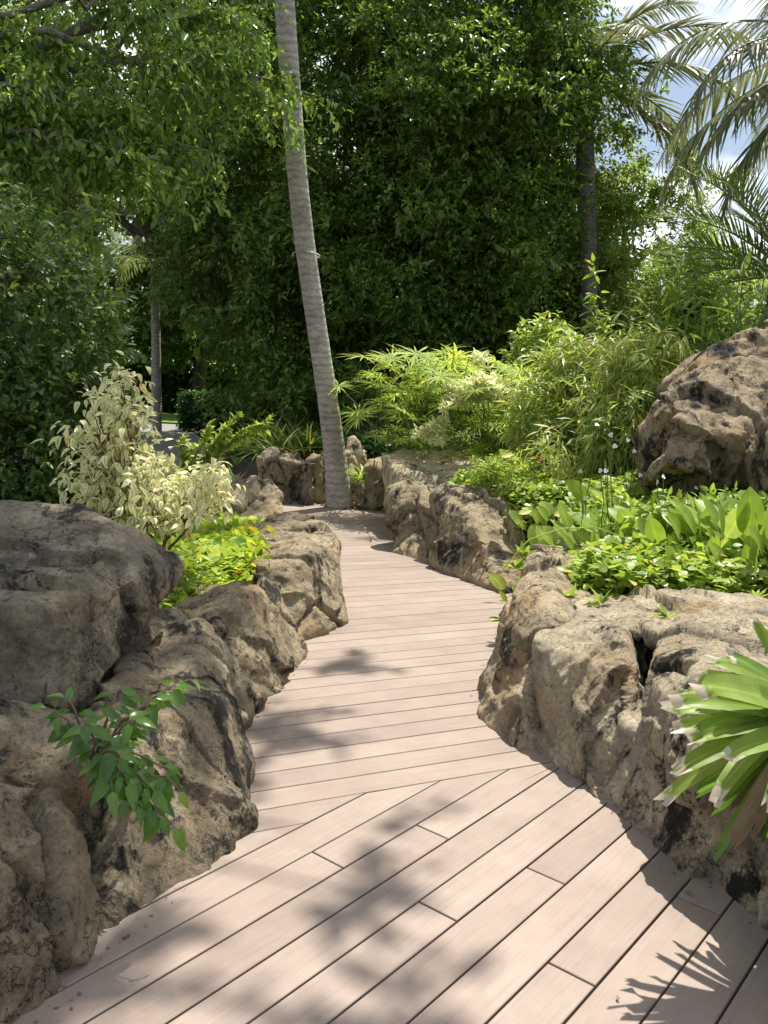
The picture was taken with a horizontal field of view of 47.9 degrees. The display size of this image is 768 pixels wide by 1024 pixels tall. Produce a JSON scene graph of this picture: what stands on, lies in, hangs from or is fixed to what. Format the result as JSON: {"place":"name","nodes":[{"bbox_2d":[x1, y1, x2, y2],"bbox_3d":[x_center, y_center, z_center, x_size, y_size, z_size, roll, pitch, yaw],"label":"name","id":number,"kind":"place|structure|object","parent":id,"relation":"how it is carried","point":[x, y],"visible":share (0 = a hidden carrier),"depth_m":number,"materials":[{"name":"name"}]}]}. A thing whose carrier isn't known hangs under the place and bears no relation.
{"place":"outdoors","nodes":[
{"label":"outdoors","id":0,"kind":"place"},
{"bbox_2d":[0,467,170,510],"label":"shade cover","id":1,"kind":"object","parent":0,"point":[29,494],"depth_m":7.01,"materials":[{"name":"green plant"}]},
{"bbox_2d":[144,412,179,422],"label":"lawn","id":2,"kind":"structure","parent":0,"point":[168,417],"depth_m":31.55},
{"bbox_2d":[99,42,273,391],"bbox_3d":[-7.164,-10.867,33.520,7.816,14.245,6.936,3,8,0],"label":"background tree","id":3,"kind":"object","parent":2,"relation":"on","point":[169,342],"visible":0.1,"depth_m":32.93,"materials":[{"name":"green plant"}]},
{"bbox_2d":[114,408,230,500],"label":"garden path","id":4,"kind":"structure","parent":0,"point":[169,430],"depth_m":21.27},
{"bbox_2d":[87,231,199,432],"bbox_3d":[-6.368,-4.778,23.674,3.704,5.222,3.803,3,8,0],"label":"garden palm","id":5,"kind":"object","parent":4,"relation":"on","point":[131,262],"visible":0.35,"depth_m":23.54,"materials":[{"name":"plant"}]},
{"bbox_2d":[2,396,763,677],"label":"ground","id":6,"kind":"structure","parent":0,"point":[247,469],"depth_m":15.29,"materials":[{"name":"soil"}]},
{"bbox_2d":[3,365,76,442],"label":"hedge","id":7,"kind":"object","parent":6,"relation":"on","point":[65,368],"visible":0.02,"depth_m":18.00,"materials":[{"name":"green plant"}]},
{"bbox_2d":[0,698,100,1023],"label":"rock","id":8,"kind":"object","parent":6,"relation":"on","point":[50,899],"visible":0.66,"depth_m":2.31,"materials":[{"name":"stone"}]},
{"bbox_2d":[0,163,153,521],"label":"hedge bush","id":9,"kind":"object","parent":6,"relation":"on","point":[36,380],"visible":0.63,"depth_m":6.09,"materials":[{"name":"green plant"}]},
{"bbox_2d":[7,89,151,376],"bbox_3d":[-12.506,-10.119,29.822,9.105,13.496,7.326,3,8,0],"label":"background tree","id":10,"kind":"object","parent":6,"relation":"on","point":[134,323],"visible":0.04,"depth_m":29.80,"materials":[{"name":"green plant"}]},
{"bbox_2d":[69,220,118,345],"bbox_3d":[-16.425,-11.538,36.334,11.856,15.423,6.380,3,8,0],"label":"background tree","id":11,"kind":"object","parent":6,"relation":"on","point":[107,226],"depth_m":36.77,"materials":[{"name":"green plant"}]},
{"bbox_2d":[100,204,150,373],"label":"background tree","id":12,"kind":"object","parent":6,"relation":"on","point":[116,252],"depth_m":49.88,"materials":[{"name":"green plant"}]},
{"bbox_2d":[28,350,245,550],"bbox_3d":[-1.312,-0.165,4.760,1.044,1.416,1.320,3,8,0],"label":"variegated shrub","id":13,"kind":"object","parent":6,"relation":"on","point":[199,493],"visible":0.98,"depth_m":4.63,"materials":[{"name":"beige plant"}]},
{"bbox_2d":[109,606,188,669],"bbox_3d":[-1.217,0.691,3.792,0.840,0.546,1.516,3,8,0],"label":"rock","id":14,"kind":"object","parent":6,"relation":"on","point":[160,620],"visible":0.05,"depth_m":3.83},
{"bbox_2d":[0,500,184,708],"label":"boulder","id":15,"kind":"object","parent":14,"relation":"on","point":[85,591],"visible":1,"depth_m":3.20,"materials":[{"name":"stone"}]},
{"bbox_2d":[136,456,178,476],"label":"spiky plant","id":16,"kind":"object","parent":6,"relation":"on","point":[168,471],"visible":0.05,"depth_m":8.67,"materials":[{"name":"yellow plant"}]},
{"bbox_2d":[65,355,254,412],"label":"hedge","id":17,"kind":"object","parent":6,"relation":"on","point":[169,385],"visible":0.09,"depth_m":35.64,"materials":[{"name":"green plant"}]},
{"bbox_2d":[69,617,258,935],"bbox_3d":[-0.944,0.918,3.229,1.016,0.712,1.689,3,8,0],"label":"rock","id":18,"kind":"object","parent":6,"relation":"on","point":[200,741],"visible":0.48,"depth_m":2.94,"materials":[{"name":"stone"}]},
{"bbox_2d":[25,678,199,852],"bbox_3d":[-0.772,0.702,2.583,0.494,0.364,0.594,3,8,0],"label":"leafy sprig","id":19,"kind":"object","parent":18,"relation":"on","point":[125,776],"visible":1,"depth_m":2.44,"materials":[{"name":"green plant"}]},
{"bbox_2d":[0,0,334,341],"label":"broadleaf tree","id":20,"kind":"object","parent":6,"relation":"on","point":[147,234],"visible":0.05,"depth_m":18.53,"materials":[{"name":"green plant"}]},
{"bbox_2d":[0,0,352,285],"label":"ficus tree","id":21,"kind":"object","parent":6,"relation":"on","point":[105,131],"visible":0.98,"depth_m":7.86,"materials":[{"name":"green plant"}]},
{"bbox_2d":[106,190,270,393],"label":"background tree","id":22,"kind":"object","parent":6,"relation":"on","point":[184,345],"visible":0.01,"depth_m":43.90,"materials":[{"name":"green plant"}]},
{"bbox_2d":[116,512,276,586],"bbox_3d":[-1.655,0.348,6.095,2.300,0.520,2.439,3,8,0],"label":"lime cover","id":23,"kind":"object","parent":6,"relation":"on","point":[228,545],"visible":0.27,"depth_m":5.80,"materials":[{"name":"green plant"}]},
{"bbox_2d":[159,547,237,612],"bbox_3d":[-1.431,0.517,4.764,1.348,0.454,1.626,3,8,0],"label":"leaf cover","id":24,"kind":"object","parent":6,"relation":"on","point":[184,588],"visible":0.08,"depth_m":4.80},
{"bbox_2d":[206,466,243,483],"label":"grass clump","id":25,"kind":"object","parent":6,"relation":"on","point":[231,473],"visible":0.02,"depth_m":9.02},
{"bbox_2d":[175,411,275,481],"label":"branching shrub","id":26,"kind":"object","parent":6,"relation":"on","point":[215,449],"visible":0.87,"depth_m":8.29,"materials":[{"name":"green plant"}]},
{"bbox_2d":[211,436,263,468],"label":"shade plant","id":27,"kind":"object","parent":6,"relation":"on","point":[237,458],"visible":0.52,"depth_m":12.85,"materials":[{"name":"green plant"}]},
{"bbox_2d":[172,564,307,729],"bbox_3d":[-0.884,0.704,4.640,0.897,0.747,1.593,3,8,0],"label":"rock","id":28,"kind":"object","parent":6,"relation":"on","point":[254,625],"visible":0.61,"depth_m":4.29,"materials":[{"name":"stone"}]},
{"bbox_2d":[171,388,310,434],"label":"hedge","id":29,"kind":"object","parent":6,"relation":"on","point":[185,399],"visible":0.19,"depth_m":24.86,"materials":[{"name":"green plant"}]},
{"bbox_2d":[211,475,283,518],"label":"rock","id":30,"kind":"object","parent":6,"relation":"on","point":[259,498],"visible":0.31,"depth_m":8.05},
{"bbox_2d":[256,446,316,504],"bbox_3d":[-1.256,-0.422,11.618,1.049,0.951,1.279,3,8,0],"label":"rock","id":31,"kind":"object","parent":6,"relation":"on","point":[289,475],"visible":0.61,"depth_m":11.13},
{"bbox_2d":[205,415,358,464],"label":"grass clump","id":32,"kind":"object","parent":31,"relation":"on","point":[290,448],"visible":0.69,"depth_m":11.89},
{"bbox_2d":[212,153,365,379],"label":"background tree","id":33,"kind":"object","parent":6,"relation":"on","point":[324,302],"depth_m":41.26,"materials":[{"name":"green plant"}]},
{"bbox_2d":[246,511,348,640],"bbox_3d":[-0.742,0.446,6.298,0.891,0.740,2.225,1,9,-11],"label":"rock","id":34,"kind":"object","parent":6,"relation":"on","point":[302,565],"visible":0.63,"depth_m":5.62,"materials":[{"name":"stone"}]},
{"bbox_2d":[274,0,352,508],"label":"coconut palm","id":35,"kind":"object","parent":6,"relation":"on","point":[338,490],"visible":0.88,"depth_m":10.29,"materials":[{"name":"plant"}]},
{"bbox_2d":[292,251,320,257],"bbox_3d":[-0.905,-3.049,10.270,0.303,0.080,0.282,4,9,12],"label":"cable tie","id":36,"kind":"object","parent":35,"relation":"attached to","point":[310,252],"visible":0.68,"depth_m":10.18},
{"bbox_2d":[134,0,512,459],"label":"broadleaf tree","id":37,"kind":"object","parent":6,"relation":"on","point":[247,307],"visible":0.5,"depth_m":15.79,"materials":[{"name":"green plant"}]},
{"bbox_2d":[152,0,515,436],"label":"background tree","id":38,"kind":"object","parent":6,"relation":"on","point":[229,374],"depth_m":23.23,"materials":[{"name":"green plant"}]},
{"bbox_2d":[305,452,363,504],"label":"rock","id":39,"kind":"object","parent":6,"relation":"on","point":[318,474],"visible":0.38,"depth_m":11.37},
{"bbox_2d":[320,501,383,510],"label":"leaf litter","id":40,"kind":"object","parent":6,"relation":"on","point":[356,505],"visible":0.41,"depth_m":10.90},
{"bbox_2d":[345,435,369,471],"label":"rock","id":41,"kind":"object","parent":6,"relation":"on","point":[354,447],"visible":0.21,"depth_m":11.75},
{"bbox_2d":[360,457,384,509],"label":"rock","id":42,"kind":"object","parent":6,"relation":"on","point":[373,493],"visible":0.3,"depth_m":10.89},
{"bbox_2d":[348,464,366,484],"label":"grass clump","id":43,"kind":"object","parent":42,"relation":"on","point":[357,477],"visible":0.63,"depth_m":11.01,"materials":[{"name":"green plant"}]},
{"bbox_2d":[339,383,442,447],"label":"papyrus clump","id":44,"kind":"object","parent":6,"relation":"on","point":[362,394],"visible":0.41,"depth_m":12.43,"materials":[{"name":"green plant"}]},
{"bbox_2d":[316,343,509,483],"bbox_3d":[0.511,-1.174,10.421,2.272,1.683,2.273,-2,10,-30],"label":"papyrus clump","id":45,"kind":"object","parent":6,"relation":"on","point":[453,362],"visible":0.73,"depth_m":10.21,"materials":[{"name":"plant"}]},
{"bbox_2d":[309,424,549,467],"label":"undergrowth","id":46,"kind":"object","parent":6,"relation":"on","point":[383,448],"visible":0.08,"depth_m":12.10,"materials":[{"name":"green plant"}]},
{"bbox_2d":[285,426,351,459],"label":"shade plant","id":47,"kind":"object","parent":46,"relation":"on","point":[314,444],"visible":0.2,"depth_m":12.16,"materials":[{"name":"green plant"}]},
{"bbox_2d":[342,427,374,458],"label":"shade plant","id":48,"kind":"object","parent":46,"relation":"on","point":[349,433],"visible":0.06,"depth_m":12.33,"materials":[{"name":"green plant"}]},
{"bbox_2d":[355,425,391,456],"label":"shade plant","id":49,"kind":"object","parent":46,"relation":"on","point":[363,436],"visible":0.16,"depth_m":12.44,"materials":[{"name":"green plant"}]},
{"bbox_2d":[381,445,488,538],"bbox_3d":[0.677,-0.187,9.680,1.462,1.040,2.004,3,8,0],"label":"rock","id":50,"kind":"object","parent":6,"relation":"on","point":[424,467],"visible":0.23,"depth_m":9.46,"materials":[{"name":"stone"}]},
{"bbox_2d":[366,416,535,463],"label":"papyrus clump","id":51,"kind":"object","parent":6,"relation":"on","point":[474,451],"visible":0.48,"depth_m":10.04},
{"bbox_2d":[383,478,531,593],"bbox_3d":[0.899,0.188,8.014,1.305,0.911,2.405,-2,9,-27],"label":"rock","id":52,"kind":"object","parent":6,"relation":"on","point":[462,532],"visible":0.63,"depth_m":7.54,"materials":[{"name":"stone"}]},
{"bbox_2d":[501,453,513,490],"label":"flower","id":53,"kind":"object","parent":52,"relation":"on","point":[505,455],"visible":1,"depth_m":7.23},
{"bbox_2d":[519,509,531,548],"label":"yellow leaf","id":54,"kind":"object","parent":52,"relation":"on","point":[524,511],"visible":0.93,"depth_m":6.69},
{"bbox_2d":[259,0,670,432],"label":"broadleaf tree","id":55,"kind":"object","parent":6,"relation":"on","point":[479,119],"visible":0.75,"depth_m":14.80,"materials":[{"name":"green plant"}]},
{"bbox_2d":[410,347,521,459],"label":"plume plant","id":56,"kind":"object","parent":6,"relation":"on","point":[433,431],"visible":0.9,"depth_m":9.38,"materials":[{"name":"plant"}]},
{"bbox_2d":[364,0,588,378],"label":"background tree","id":57,"kind":"object","parent":6,"relation":"on","point":[504,151],"depth_m":22.65,"materials":[{"name":"green plant"}]},
{"bbox_2d":[410,361,549,469],"bbox_3d":[1.235,-1.002,9.872,2.004,1.470,2.098,3,8,0],"label":"papyrus clump","id":58,"kind":"object","parent":6,"relation":"on","point":[443,377],"visible":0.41,"depth_m":9.74,"materials":[{"name":"plant"}]},
{"bbox_2d":[464,449,543,509],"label":"leafy shrub","id":59,"kind":"object","parent":6,"relation":"on","point":[520,473],"visible":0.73,"depth_m":7.80,"materials":[{"name":"green plant"}]},
{"bbox_2d":[488,573,519,601],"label":"sword plant","id":60,"kind":"object","parent":6,"relation":"on","point":[498,581],"visible":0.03,"depth_m":6.49,"materials":[{"name":"green plant"}]},
{"bbox_2d":[477,568,590,750],"bbox_3d":[0.896,0.744,4.584,0.854,0.760,1.646,3,8,0],"label":"rock","id":61,"kind":"object","parent":6,"relation":"on","point":[532,607],"visible":0.52,"depth_m":4.16,"materials":[{"name":"stone"}]},
{"bbox_2d":[488,612,498,620],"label":"weed","id":62,"kind":"object","parent":61,"relation":"on","point":[495,618],"visible":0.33,"depth_m":5.96,"materials":[{"name":"green plant"}]},
{"bbox_2d":[563,583,578,596],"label":"weed","id":63,"kind":"object","parent":61,"relation":"on","point":[571,593],"visible":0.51,"depth_m":4.53,"materials":[{"name":"green plant"}]},
{"bbox_2d":[490,374,578,477],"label":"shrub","id":64,"kind":"object","parent":6,"relation":"on","point":[522,379],"visible":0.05,"depth_m":9.45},
{"bbox_2d":[493,310,582,470],"bbox_3d":[1.898,-1.462,10.976,1.430,2.224,1.134,-5,11,-42],"label":"leafy shrub","id":65,"kind":"object","parent":6,"relation":"on","point":[536,332],"visible":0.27,"depth_m":10.81,"materials":[{"name":"green plant"}]},
{"bbox_2d":[509,499,574,530],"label":"sword plant","id":66,"kind":"object","parent":6,"relation":"on","point":[543,512],"visible":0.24,"depth_m":7.12,"materials":[{"name":"green plant"}]},
{"bbox_2d":[519,540,590,582],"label":"stone","id":67,"kind":"object","parent":6,"relation":"on","point":[545,557],"visible":0.27,"depth_m":5.52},
{"bbox_2d":[502,556,525,570],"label":"weed","id":68,"kind":"object","parent":67,"relation":"on","point":[518,563],"visible":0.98,"depth_m":5.48,"materials":[{"name":"green plant"}]},
{"bbox_2d":[515,540,536,557],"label":"weed","id":69,"kind":"object","parent":67,"relation":"on","point":[523,551],"visible":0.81,"depth_m":5.67,"materials":[{"name":"green plant"}]},
{"bbox_2d":[527,423,606,545],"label":"sword plant","id":70,"kind":"object","parent":6,"relation":"on","point":[533,531],"visible":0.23,"depth_m":5.94,"materials":[{"name":"green plant"}]},
{"bbox_2d":[491,321,653,471],"bbox_3d":[2.039,-1.095,8.812,1.813,1.722,1.917,0,9,-14],"label":"narrow leaf shrub","id":71,"kind":"object","parent":6,"relation":"on","point":[562,398],"visible":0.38,"depth_m":8.78,"materials":[{"name":"plant"}]},
{"bbox_2d":[580,253,615,375],"bbox_3d":[2.284,-1.550,9.429,0.408,2.474,0.332,-4,11,-39],"label":"young tree","id":72,"kind":"object","parent":6,"relation":"on","point":[593,298],"visible":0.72,"depth_m":9.33,"materials":[{"name":"green plant"}]},
{"bbox_2d":[540,432,662,549],"bbox_3d":[1.475,-0.074,5.747,0.635,0.916,0.804,-5,12,-43],"label":"sword plant","id":73,"kind":"object","parent":6,"relation":"on","point":[571,538],"visible":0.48,"depth_m":5.79,"materials":[{"name":"green plant"}]},
{"bbox_2d":[438,0,767,373],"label":"coconut palm","id":74,"kind":"object","parent":6,"relation":"on","point":[639,31],"visible":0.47,"depth_m":15.01,"materials":[{"name":"plant"}]},
{"bbox_2d":[443,460,767,597],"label":"creeper cover","id":75,"kind":"object","parent":6,"relation":"on","point":[734,575],"visible":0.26,"depth_m":4.98,"materials":[{"name":"green plant"}]},
{"bbox_2d":[502,527,663,590],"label":"runner stem","id":76,"kind":"object","parent":75,"relation":"on","point":[580,528],"visible":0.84,"depth_m":5.17,"materials":[{"name":"green plant"}]},
{"bbox_2d":[576,562,589,578],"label":"weed","id":77,"kind":"object","parent":75,"relation":"on","point":[583,572],"visible":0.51,"depth_m":4.99,"materials":[{"name":"green plant"}]},
{"bbox_2d":[597,304,668,400],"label":"lance leaf plant","id":78,"kind":"object","parent":75,"relation":"on","point":[615,318],"visible":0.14,"depth_m":8.12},
{"bbox_2d":[698,249,767,340],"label":"lance leaf plant","id":79,"kind":"object","parent":75,"relation":"on","point":[740,318],"visible":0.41,"depth_m":7.84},
{"bbox_2d":[564,479,646,507],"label":"sword plant","id":80,"kind":"object","parent":6,"relation":"on","point":[573,487],"visible":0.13,"depth_m":6.67,"materials":[{"name":"green plant"}]},
{"bbox_2d":[516,319,702,479],"bbox_3d":[2.185,-0.887,7.949,1.715,1.836,1.312,-2,10,-30],"label":"narrow leaf shrub","id":81,"kind":"object","parent":6,"relation":"on","point":[626,418],"visible":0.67,"depth_m":7.82,"materials":[{"name":"plant"}]},
{"bbox_2d":[579,438,691,514],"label":"sword plant","id":82,"kind":"object","parent":6,"relation":"on","point":[616,501],"visible":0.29,"depth_m":6.28,"materials":[{"name":"green plant"}]},
{"bbox_2d":[508,116,764,380],"bbox_3d":[4.901,-4.184,17.199,5.635,6.480,4.604,3,8,0],"label":"broadleaf tree","id":83,"kind":"object","parent":6,"relation":"on","point":[625,272],"visible":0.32,"depth_m":15.75,"materials":[{"name":"green plant"}]},
{"bbox_2d":[622,557,668,594],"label":"stone","id":84,"kind":"object","parent":6,"relation":"on","point":[628,588],"visible":0.02,"depth_m":4.87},
{"bbox_2d":[589,475,704,546],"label":"sword plant","id":85,"kind":"object","parent":6,"relation":"on","point":[620,515],"visible":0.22,"depth_m":5.57,"materials":[{"name":"green plant"}]},
{"bbox_2d":[531,584,767,927],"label":"rock","id":86,"kind":"object","parent":6,"relation":"on","point":[607,727],"visible":0.64,"depth_m":3.48,"materials":[{"name":"stone"}]},
{"bbox_2d":[585,587,613,606],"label":"weed","id":87,"kind":"object","parent":86,"relation":"on","point":[599,600],"visible":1,"depth_m":4.40,"materials":[{"name":"green plant"}]},
{"bbox_2d":[645,602,679,617],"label":"weed","id":88,"kind":"object","parent":86,"relation":"on","point":[663,612],"visible":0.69,"depth_m":4.11,"materials":[{"name":"green plant"}]},
{"bbox_2d":[653,615,767,860],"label":"strap leaf plant","id":89,"kind":"object","parent":86,"relation":"on","point":[726,763],"visible":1,"depth_m":2.35,"materials":[{"name":"plant"}]},
{"bbox_2d":[748,588,767,596],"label":"weed","id":90,"kind":"object","parent":86,"relation":"on","point":[758,593],"visible":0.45,"depth_m":4.40,"materials":[{"name":"green plant"}]},
{"bbox_2d":[608,500,723,548],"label":"sword plant","id":91,"kind":"object","parent":6,"relation":"on","point":[654,529],"visible":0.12,"depth_m":5.20,"materials":[{"name":"green plant"}]},
{"bbox_2d":[594,480,767,537],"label":"leafy shrub","id":92,"kind":"object","parent":6,"relation":"on","point":[645,508],"visible":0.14,"depth_m":5.67,"materials":[{"name":"green plant"}]},
{"bbox_2d":[612,237,751,369],"bbox_3d":[9.137,-6.018,33.156,11.773,9.006,7.010,3,8,0],"label":"background tree","id":93,"kind":"object","parent":6,"relation":"on","point":[649,265],"visible":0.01,"depth_m":31.75,"materials":[{"name":"green plant"}]},
{"bbox_2d":[640,536,725,587],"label":"sword plant","id":94,"kind":"object","parent":6,"relation":"on","point":[670,550],"visible":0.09,"depth_m":4.83,"materials":[{"name":"green plant"}]},
{"bbox_2d":[626,252,740,367],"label":"lance leaf plant","id":95,"kind":"object","parent":6,"relation":"on","point":[674,295],"visible":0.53,"depth_m":8.16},
{"bbox_2d":[650,486,723,509],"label":"sword plant","id":96,"kind":"object","parent":6,"relation":"on","point":[654,499],"visible":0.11,"depth_m":5.94,"materials":[{"name":"green plant"}]},
{"bbox_2d":[629,0,767,232],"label":"coconut palm","id":97,"kind":"object","parent":6,"relation":"on","point":[739,106],"visible":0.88,"depth_m":9.38,"materials":[{"name":"plant"}]},
{"bbox_2d":[634,327,767,497],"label":"boulder","id":98,"kind":"object","parent":6,"relation":"on","point":[704,422],"visible":0.91,"depth_m":6.17,"materials":[{"name":"stone"}]},
{"bbox_2d":[637,493,767,558],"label":"sword plant","id":99,"kind":"object","parent":6,"relation":"on","point":[728,523],"visible":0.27,"depth_m":5.08,"materials":[{"name":"green plant"}]},
{"bbox_2d":[639,157,767,328],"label":"date palm","id":100,"kind":"object","parent":6,"relation":"on","point":[754,212],"visible":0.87,"depth_m":8.89,"materials":[{"name":"plant"}]},
{"bbox_2d":[642,251,767,354],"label":"broadleaf tree","id":101,"kind":"object","parent":6,"relation":"on","point":[750,288],"visible":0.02,"depth_m":16.70,"materials":[{"name":"green plant"}]},
{"bbox_2d":[669,487,767,582],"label":"sword plant","id":102,"kind":"object","parent":6,"relation":"on","point":[750,495],"visible":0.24,"depth_m":4.98,"materials":[{"name":"green plant"}]},
{"bbox_2d":[712,493,766,509],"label":"sword plant","id":103,"kind":"object","parent":6,"relation":"on","point":[762,495],"visible":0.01,"depth_m":5.41,"materials":[{"name":"green plant"}]},
{"bbox_2d":[718,490,765,534],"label":"sword plant","id":104,"kind":"object","parent":6,"relation":"on","point":[733,503],"visible":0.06,"depth_m":5.48,"materials":[{"name":"green plant"}]},
{"bbox_2d":[717,505,767,594],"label":"sword plant","id":105,"kind":"object","parent":6,"relation":"on","point":[748,552],"visible":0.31,"depth_m":4.84,"materials":[{"name":"green plant"}]},
{"bbox_2d":[733,278,767,331],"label":"background tree","id":106,"kind":"object","parent":6,"relation":"on","point":[754,301],"visible":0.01,"depth_m":33.89,"materials":[{"name":"green plant"}]},
{"bbox_2d":[2,0,767,354],"label":"sky","id":107,"kind":"structure","parent":0,"point":[738,10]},
{"bbox_2d":[11,503,767,1023],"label":"boardwalk path","id":108,"kind":"structure","parent":0,"point":[421,843],"depth_m":2.75,"materials":[{"name":"wood"}]},
{"bbox_2d":[33,614,767,1023],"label":"deck debris","id":109,"kind":"object","parent":108,"relation":"on","point":[183,890],"visible":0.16,"depth_m":2.44,"materials":[{"name":"brown plant"}]}
]}

